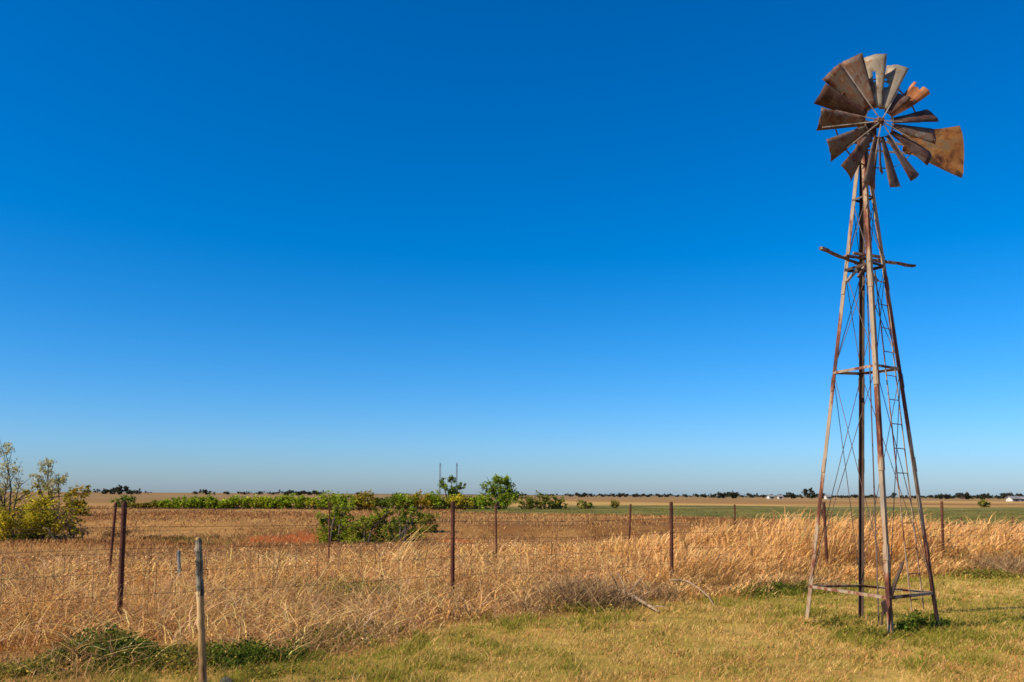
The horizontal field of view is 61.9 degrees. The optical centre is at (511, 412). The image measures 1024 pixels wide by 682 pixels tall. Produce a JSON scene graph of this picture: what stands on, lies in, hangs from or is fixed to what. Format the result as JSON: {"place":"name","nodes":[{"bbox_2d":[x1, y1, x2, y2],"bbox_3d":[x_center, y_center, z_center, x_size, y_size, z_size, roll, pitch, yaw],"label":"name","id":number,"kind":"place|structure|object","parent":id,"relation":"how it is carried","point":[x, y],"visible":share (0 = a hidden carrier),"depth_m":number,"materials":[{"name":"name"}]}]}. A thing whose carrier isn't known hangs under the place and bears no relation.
{"place":"outdoors","nodes":[
{"label":"outdoors","id":0,"kind":"place"},
{"bbox_2d":[0,506,1023,677],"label":"tall dry grass","id":1,"kind":"structure","parent":0,"point":[725,542],"depth_m":14.97,"materials":[{"name":"beige plant"}]},
{"bbox_2d":[0,492,1023,681],"bbox_3d":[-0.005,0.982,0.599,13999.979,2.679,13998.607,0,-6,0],"label":"ground","id":2,"kind":"structure","parent":0,"point":[690,504],"depth_m":13.49,"materials":[{"name":"brown plant"}]},
{"bbox_2d":[0,501,22,541],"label":"shrub","id":3,"kind":"object","parent":2,"relation":"on","point":[4,520],"visible":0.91,"depth_m":27.76,"materials":[{"name":"yellow plant"}]},
{"bbox_2d":[0,442,28,538],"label":"sapling","id":4,"kind":"object","parent":2,"relation":"on","point":[8,479],"visible":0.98,"depth_m":28.38,"materials":[{"name":"green plant"}]},
{"bbox_2d":[0,483,71,537],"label":"shrub","id":5,"kind":"object","parent":2,"relation":"on","point":[28,491],"visible":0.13,"depth_m":31.68,"materials":[{"name":"green plant"}]},
{"bbox_2d":[17,485,70,540],"bbox_3d":[-15.598,3.525,28.395,1.762,2.201,1.187,0,-6,0],"label":"shrub","id":6,"kind":"object","parent":2,"relation":"on","point":[44,502],"visible":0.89,"depth_m":28.25,"materials":[{"name":"green plant"}]},
{"bbox_2d":[27,456,68,533],"bbox_3d":[-16.026,3.063,29.465,1.444,3.080,0.768,0,-6,0],"label":"sapling","id":7,"kind":"object","parent":2,"relation":"on","point":[52,481],"visible":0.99,"depth_m":29.49,"materials":[{"name":"green plant"}]},
{"bbox_2d":[14,505,89,541],"bbox_3d":[-15.336,3.760,28.450,2.568,1.361,1.242,0,-6,0],"label":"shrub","id":8,"kind":"object","parent":2,"relation":"on","point":[66,524],"visible":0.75,"depth_m":28.34,"materials":[{"name":"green plant"}]},
{"bbox_2d":[59,501,85,540],"bbox_3d":[-16.454,4.149,31.801,1.071,1.712,0.652,-2,-6,22],"label":"shrub","id":9,"kind":"object","parent":2,"relation":"on","point":[75,518],"visible":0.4,"depth_m":31.81,"materials":[{"name":"green plant"}]},
{"bbox_2d":[61,482,91,515],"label":"shrub","id":10,"kind":"object","parent":2,"relation":"on","point":[81,504],"visible":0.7,"depth_m":56.35,"materials":[{"name":"green plant"}]},
{"bbox_2d":[93,488,114,493],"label":"horizon tree","id":11,"kind":"object","parent":2,"relation":"on","point":[98,490],"visible":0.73,"depth_m":553.85,"materials":[{"name":"green plant"}]},
{"bbox_2d":[102,486,117,493],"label":"horizon tree","id":12,"kind":"object","parent":2,"relation":"on","point":[112,490],"visible":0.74,"depth_m":554.74,"materials":[{"name":"green plant"}]},
{"bbox_2d":[109,495,135,506],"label":"shrub","id":13,"kind":"object","parent":2,"relation":"on","point":[128,499],"visible":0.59,"depth_m":88.00,"materials":[{"name":"green plant"}]},
{"bbox_2d":[116,484,129,494],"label":"horizon tree","id":14,"kind":"object","parent":2,"relation":"on","point":[119,490],"visible":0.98,"depth_m":517.35,"materials":[{"name":"green plant"}]},
{"bbox_2d":[125,488,140,493],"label":"horizon tree","id":15,"kind":"object","parent":2,"relation":"on","point":[130,492],"visible":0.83,"depth_m":557.55,"materials":[{"name":"green plant"}]},
{"bbox_2d":[127,502,145,507],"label":"hedge shrub","id":16,"kind":"object","parent":2,"relation":"on","point":[134,505],"visible":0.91,"depth_m":85.92,"materials":[{"name":"green plant"}]},
{"bbox_2d":[127,490,151,493],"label":"horizon tree","id":17,"kind":"object","parent":2,"relation":"on","point":[136,492],"visible":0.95,"depth_m":558.67,"materials":[{"name":"green plant"}]},
{"bbox_2d":[139,501,162,507],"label":"hedge shrub","id":18,"kind":"object","parent":2,"relation":"on","point":[147,505],"visible":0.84,"depth_m":85.96,"materials":[{"name":"green plant"}]},
{"bbox_2d":[150,499,178,507],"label":"hedge shrub","id":19,"kind":"object","parent":2,"relation":"on","point":[159,503],"visible":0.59,"depth_m":86.06,"materials":[{"name":"green plant"}]},
{"bbox_2d":[177,551,180,576],"bbox_3d":[-5.614,2.705,14.383,0.095,0.733,0.063,0,-6,0],"label":"grey stake","id":20,"kind":"object","parent":2,"relation":"on","point":[178,560],"visible":0.58,"depth_m":14.38,"materials":[{"name":"grey metal"}]},
{"bbox_2d":[163,496,196,507],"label":"hedge shrub","id":21,"kind":"object","parent":2,"relation":"on","point":[183,502],"visible":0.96,"depth_m":85.95,"materials":[{"name":"green plant"}]},
{"bbox_2d":[195,537,206,681],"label":"wooden stake","id":22,"kind":"object","parent":2,"relation":"on","point":[200,620],"visible":1,"depth_m":6.91,"materials":[{"name":"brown wood"}]},
{"bbox_2d":[185,493,217,507],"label":"hedge shrub","id":23,"kind":"object","parent":2,"relation":"on","point":[201,502],"visible":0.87,"depth_m":86.41,"materials":[{"name":"green plant"}]},
{"bbox_2d":[199,489,214,494],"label":"horizon tree","id":24,"kind":"object","parent":2,"relation":"on","point":[206,492],"visible":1,"depth_m":597.13,"materials":[{"name":"green plant"}]},
{"bbox_2d":[205,498,231,507],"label":"hedge shrub","id":25,"kind":"object","parent":2,"relation":"on","point":[220,504],"visible":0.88,"depth_m":86.40,"materials":[{"name":"green plant"}]},
{"bbox_2d":[220,677,232,681],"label":"stone","id":26,"kind":"object","parent":2,"relation":"on","point":[227,678],"visible":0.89,"depth_m":7.23,"materials":[{"name":"grey stone"}]},
{"bbox_2d":[224,494,252,508],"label":"hedge shrub","id":27,"kind":"object","parent":2,"relation":"on","point":[236,502],"visible":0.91,"depth_m":86.58,"materials":[{"name":"green plant"}]},
{"bbox_2d":[243,495,273,508],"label":"hedge shrub","id":28,"kind":"object","parent":2,"relation":"on","point":[254,504],"visible":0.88,"depth_m":86.72,"materials":[{"name":"green plant"}]},
{"bbox_2d":[258,496,287,508],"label":"hedge shrub","id":29,"kind":"object","parent":2,"relation":"on","point":[275,504],"visible":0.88,"depth_m":86.69,"materials":[{"name":"green plant"}]},
{"bbox_2d":[278,490,291,494],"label":"horizon tree","id":30,"kind":"object","parent":2,"relation":"on","point":[287,492],"visible":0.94,"depth_m":595.49,"materials":[{"name":"green plant"}]},
{"bbox_2d":[278,493,304,508],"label":"hedge shrub","id":31,"kind":"object","parent":2,"relation":"on","point":[289,501],"visible":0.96,"depth_m":86.76,"materials":[{"name":"green plant"}]},
{"bbox_2d":[296,497,327,509],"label":"hedge shrub","id":32,"kind":"object","parent":2,"relation":"on","point":[308,502],"visible":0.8,"depth_m":86.94,"materials":[{"name":"green plant"}]},
{"bbox_2d":[310,490,325,494],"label":"horizon tree","id":33,"kind":"object","parent":2,"relation":"on","point":[317,493],"visible":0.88,"depth_m":607.73,"materials":[{"name":"green plant"}]},
{"bbox_2d":[314,490,346,509],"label":"hedge shrub","id":34,"kind":"object","parent":2,"relation":"on","point":[325,504],"visible":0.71,"depth_m":86.89,"materials":[{"name":"green plant"}]},
{"bbox_2d":[312,501,362,544],"bbox_3d":[-6.502,4.343,32.207,2.017,1.999,1.312,0,-6,0],"label":"shrub","id":35,"kind":"object","parent":2,"relation":"on","point":[337,534],"visible":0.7,"depth_m":32.05,"materials":[{"name":"green plant"}]},
{"bbox_2d":[333,491,360,510],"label":"hedge shrub","id":36,"kind":"object","parent":2,"relation":"on","point":[343,499],"visible":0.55,"depth_m":87.06,"materials":[{"name":"green plant"}]},
{"bbox_2d":[350,489,378,510],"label":"hedge shrub","id":37,"kind":"object","parent":2,"relation":"on","point":[365,504],"visible":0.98,"depth_m":87.24,"materials":[{"name":"green plant"}]},
{"bbox_2d":[343,508,400,545],"bbox_3d":[-5.132,4.360,31.663,2.305,1.799,1.340,3,-6,-26],"label":"shrub","id":38,"kind":"object","parent":2,"relation":"on","point":[368,527],"visible":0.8,"depth_m":31.54,"materials":[{"name":"green plant"}]},
{"bbox_2d":[369,495,401,510],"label":"hedge shrub","id":39,"kind":"object","parent":2,"relation":"on","point":[383,502],"visible":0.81,"depth_m":87.38,"materials":[{"name":"green plant"}]},
{"bbox_2d":[388,492,419,509],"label":"hedge shrub","id":40,"kind":"object","parent":2,"relation":"on","point":[402,504],"visible":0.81,"depth_m":87.42,"materials":[{"name":"green plant"}]},
{"bbox_2d":[388,505,425,542],"bbox_3d":[-4.437,4.835,36.035,1.888,1.811,1.052,0,-6,0],"label":"shrub","id":41,"kind":"object","parent":2,"relation":"on","point":[404,531],"visible":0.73,"depth_m":35.93,"materials":[{"name":"green plant"}]},
{"bbox_2d":[380,526,450,570],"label":"leaning reeds","id":42,"kind":"object","parent":2,"relation":"on","point":[400,551],"visible":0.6,"depth_m":18.06,"materials":[{"name":"beige plant"}]},
{"bbox_2d":[405,489,435,509],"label":"hedge shrub","id":43,"kind":"object","parent":2,"relation":"on","point":[422,502],"visible":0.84,"depth_m":87.70,"materials":[{"name":"green plant"}]},
{"bbox_2d":[417,511,440,531],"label":"shrub","id":44,"kind":"object","parent":2,"relation":"on","point":[425,521],"visible":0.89,"depth_m":42.84,"materials":[{"name":"green plant"}]},
{"bbox_2d":[439,463,440,495],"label":"radio mast","id":45,"kind":"object","parent":2,"relation":"on","point":[439,479],"visible":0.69,"depth_m":638.36,"materials":[{"name":"metal"}]},
{"bbox_2d":[426,490,453,509],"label":"hedge shrub","id":46,"kind":"object","parent":2,"relation":"on","point":[438,501],"visible":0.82,"depth_m":87.54,"materials":[{"name":"green plant"}]},
{"bbox_2d":[437,475,466,500],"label":"hedge tree","id":47,"kind":"object","parent":2,"relation":"on","point":[452,489],"visible":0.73,"depth_m":92.76,"materials":[{"name":"green plant"}]},
{"bbox_2d":[456,463,457,483],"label":"radio mast","id":48,"kind":"object","parent":2,"relation":"on","point":[456,472],"visible":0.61,"depth_m":638.35,"materials":[{"name":"metal"}]},
{"bbox_2d":[443,493,474,509],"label":"hedge shrub","id":49,"kind":"object","parent":2,"relation":"on","point":[460,502],"visible":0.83,"depth_m":87.77,"materials":[{"name":"yellow plant"}]},
{"bbox_2d":[465,495,493,507],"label":"hedge shrub","id":50,"kind":"object","parent":2,"relation":"on","point":[479,501],"visible":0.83,"depth_m":88.08,"materials":[{"name":"green plant"}]},
{"bbox_2d":[479,474,519,509],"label":"hedge tree","id":51,"kind":"object","parent":2,"relation":"on","point":[501,496],"visible":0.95,"depth_m":88.81,"materials":[{"name":"green plant"}]},
{"bbox_2d":[0,502,1013,580],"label":"wire fence","id":52,"kind":"object","parent":2,"relation":"on","point":[111,553],"visible":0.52,"depth_m":17.72,"materials":[{"name":"metal"}]},
{"bbox_2d":[0,501,1022,627],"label":"wire fence","id":53,"kind":"object","parent":2,"relation":"on","point":[121,566],"visible":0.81,"depth_m":12.43,"materials":[{"name":"metal"}]},
{"bbox_2d":[0,566,1023,681],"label":"green weeds","id":54,"kind":"object","parent":2,"relation":"on","point":[251,651],"visible":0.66,"depth_m":8.22,"materials":[{"name":"green plant"}]},
{"bbox_2d":[0,505,1023,572],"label":"field stubble","id":55,"kind":"object","parent":2,"relation":"on","point":[173,541],"visible":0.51,"depth_m":45.03,"materials":[{"name":"brown plant"}]},
{"bbox_2d":[516,490,545,508],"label":"shrub","id":56,"kind":"object","parent":2,"relation":"on","point":[530,502],"visible":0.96,"depth_m":94.98,"materials":[{"name":"green plant"}]},
{"bbox_2d":[542,494,567,508],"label":"shrub","id":57,"kind":"object","parent":2,"relation":"on","point":[556,502],"visible":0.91,"depth_m":95.93,"materials":[{"name":"green plant"}]},
{"bbox_2d":[576,499,593,508],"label":"shrub","id":58,"kind":"object","parent":2,"relation":"on","point":[579,502],"visible":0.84,"depth_m":96.90,"materials":[{"name":"green plant"}]},
{"bbox_2d":[491,567,699,614],"bbox_3d":[1.361,2.646,12.967,2.764,0.469,4.604,-3,-6,28],"label":"brush heap","id":59,"kind":"object","parent":2,"relation":"on","point":[597,591],"visible":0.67,"depth_m":12.37,"materials":[{"name":"brown plant"}]},
{"bbox_2d":[610,500,619,507],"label":"shrub","id":60,"kind":"object","parent":2,"relation":"on","point":[614,504],"visible":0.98,"depth_m":98.01,"materials":[{"name":"green plant"}]},
{"bbox_2d":[620,493,645,496],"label":"horizon tree","id":61,"kind":"object","parent":2,"relation":"on","point":[636,495],"visible":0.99,"depth_m":654.85,"materials":[{"name":"green plant"}]},
{"bbox_2d":[609,572,666,612],"bbox_3d":[1.910,2.564,12.342,0.515,0.447,1.475,3,-6,-24],"label":"fallen branch","id":62,"kind":"object","parent":2,"relation":"on","point":[634,597],"visible":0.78,"depth_m":12.31,"materials":[{"name":"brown wood"}]},
{"bbox_2d":[669,578,713,604],"bbox_3d":[2.910,2.706,13.016,0.465,0.309,1.361,2,-6,-19],"label":"arching branch","id":63,"kind":"object","parent":2,"relation":"on","point":[700,589],"visible":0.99,"depth_m":13.52,"materials":[{"name":"brown wood"}]},
{"bbox_2d":[713,491,730,497],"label":"horizon tree","id":64,"kind":"object","parent":2,"relation":"on","point":[724,495],"visible":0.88,"depth_m":533.89,"materials":[{"name":"green plant"}]},
{"bbox_2d":[727,490,739,497],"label":"horizon tree","id":65,"kind":"object","parent":2,"relation":"on","point":[734,494],"visible":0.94,"depth_m":521.10,"materials":[{"name":"green plant"}]},
{"bbox_2d":[744,493,757,497],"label":"horizon tree","id":66,"kind":"object","parent":2,"relation":"on","point":[750,495],"visible":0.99,"depth_m":748.29,"materials":[{"name":"green plant"}]},
{"bbox_2d":[766,495,774,498],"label":"farm building","id":67,"kind":"structure","parent":2,"relation":"on","point":[770,496],"depth_m":466.45,"materials":[{"name":"white"}]},
{"bbox_2d":[702,572,854,593],"bbox_3d":[4.661,3.008,15.323,3.035,0.239,3.982,-2,-6,20],"label":"brush row","id":68,"kind":"object","parent":2,"relation":"on","point":[807,582],"visible":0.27,"depth_m":15.05,"materials":[{"name":"brown plant"}]},
{"bbox_2d":[785,492,803,498],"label":"horizon tree","id":69,"kind":"object","parent":2,"relation":"on","point":[791,495],"visible":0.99,"depth_m":531.10,"materials":[{"name":"green plant"}]},
{"bbox_2d":[801,488,815,498],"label":"horizon tree","id":70,"kind":"object","parent":2,"relation":"on","point":[806,491],"visible":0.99,"depth_m":547.46,"materials":[{"name":"green plant"}]},
{"bbox_2d":[823,495,831,498],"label":"farm building","id":71,"kind":"structure","parent":2,"relation":"on","point":[827,496],"depth_m":476.30,"materials":[{"name":"white"}]},
{"bbox_2d":[805,53,963,634],"bbox_3d":[4.916,-0.864,10.822,2.330,7.290,1.546,0,-6,0],"label":"windmill","id":72,"kind":"object","parent":2,"relation":"on","point":[852,93],"visible":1,"depth_m":10.76},
{"bbox_2d":[937,493,945,498],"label":"horizon tree","id":73,"kind":"object","parent":2,"relation":"on","point":[941,496],"visible":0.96,"depth_m":585.46,"materials":[{"name":"green plant"}]},
{"bbox_2d":[955,492,971,498],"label":"horizon tree","id":74,"kind":"object","parent":2,"relation":"on","point":[965,496],"visible":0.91,"depth_m":551.70,"materials":[{"name":"green plant"}]},
{"bbox_2d":[972,493,990,498],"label":"horizon tree","id":75,"kind":"object","parent":2,"relation":"on","point":[983,496],"visible":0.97,"depth_m":567.01,"materials":[{"name":"green plant"}]},
{"bbox_2d":[977,499,990,506],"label":"shrub","id":76,"kind":"object","parent":2,"relation":"on","point":[982,501],"visible":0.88,"depth_m":136.97,"materials":[{"name":"green plant"}]},
{"bbox_2d":[950,550,1023,576],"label":"brush heap","id":77,"kind":"object","parent":2,"relation":"on","point":[1008,565],"visible":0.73,"depth_m":18.52,"materials":[{"name":"brown plant"}]},
{"bbox_2d":[1000,492,1014,497],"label":"horizon tree","id":78,"kind":"object","parent":2,"relation":"on","point":[1002,495],"visible":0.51,"depth_m":521.06,"materials":[{"name":"green plant"}]},
{"bbox_2d":[1005,496,1020,500],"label":"farm building","id":79,"kind":"structure","parent":2,"relation":"on","point":[1012,498],"depth_m":317.40,"materials":[{"name":"white"}]},
{"bbox_2d":[0,0,1023,496],"label":"sky","id":80,"kind":"structure","parent":0,"point":[560,247],"materials":[{"name":"blue"}]},
{"bbox_2d":[1,566,1023,681],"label":"lawn grass","id":81,"kind":"structure","parent":0,"point":[956,631],"depth_m":9.03,"materials":[{"name":"green plant"}]}
]}

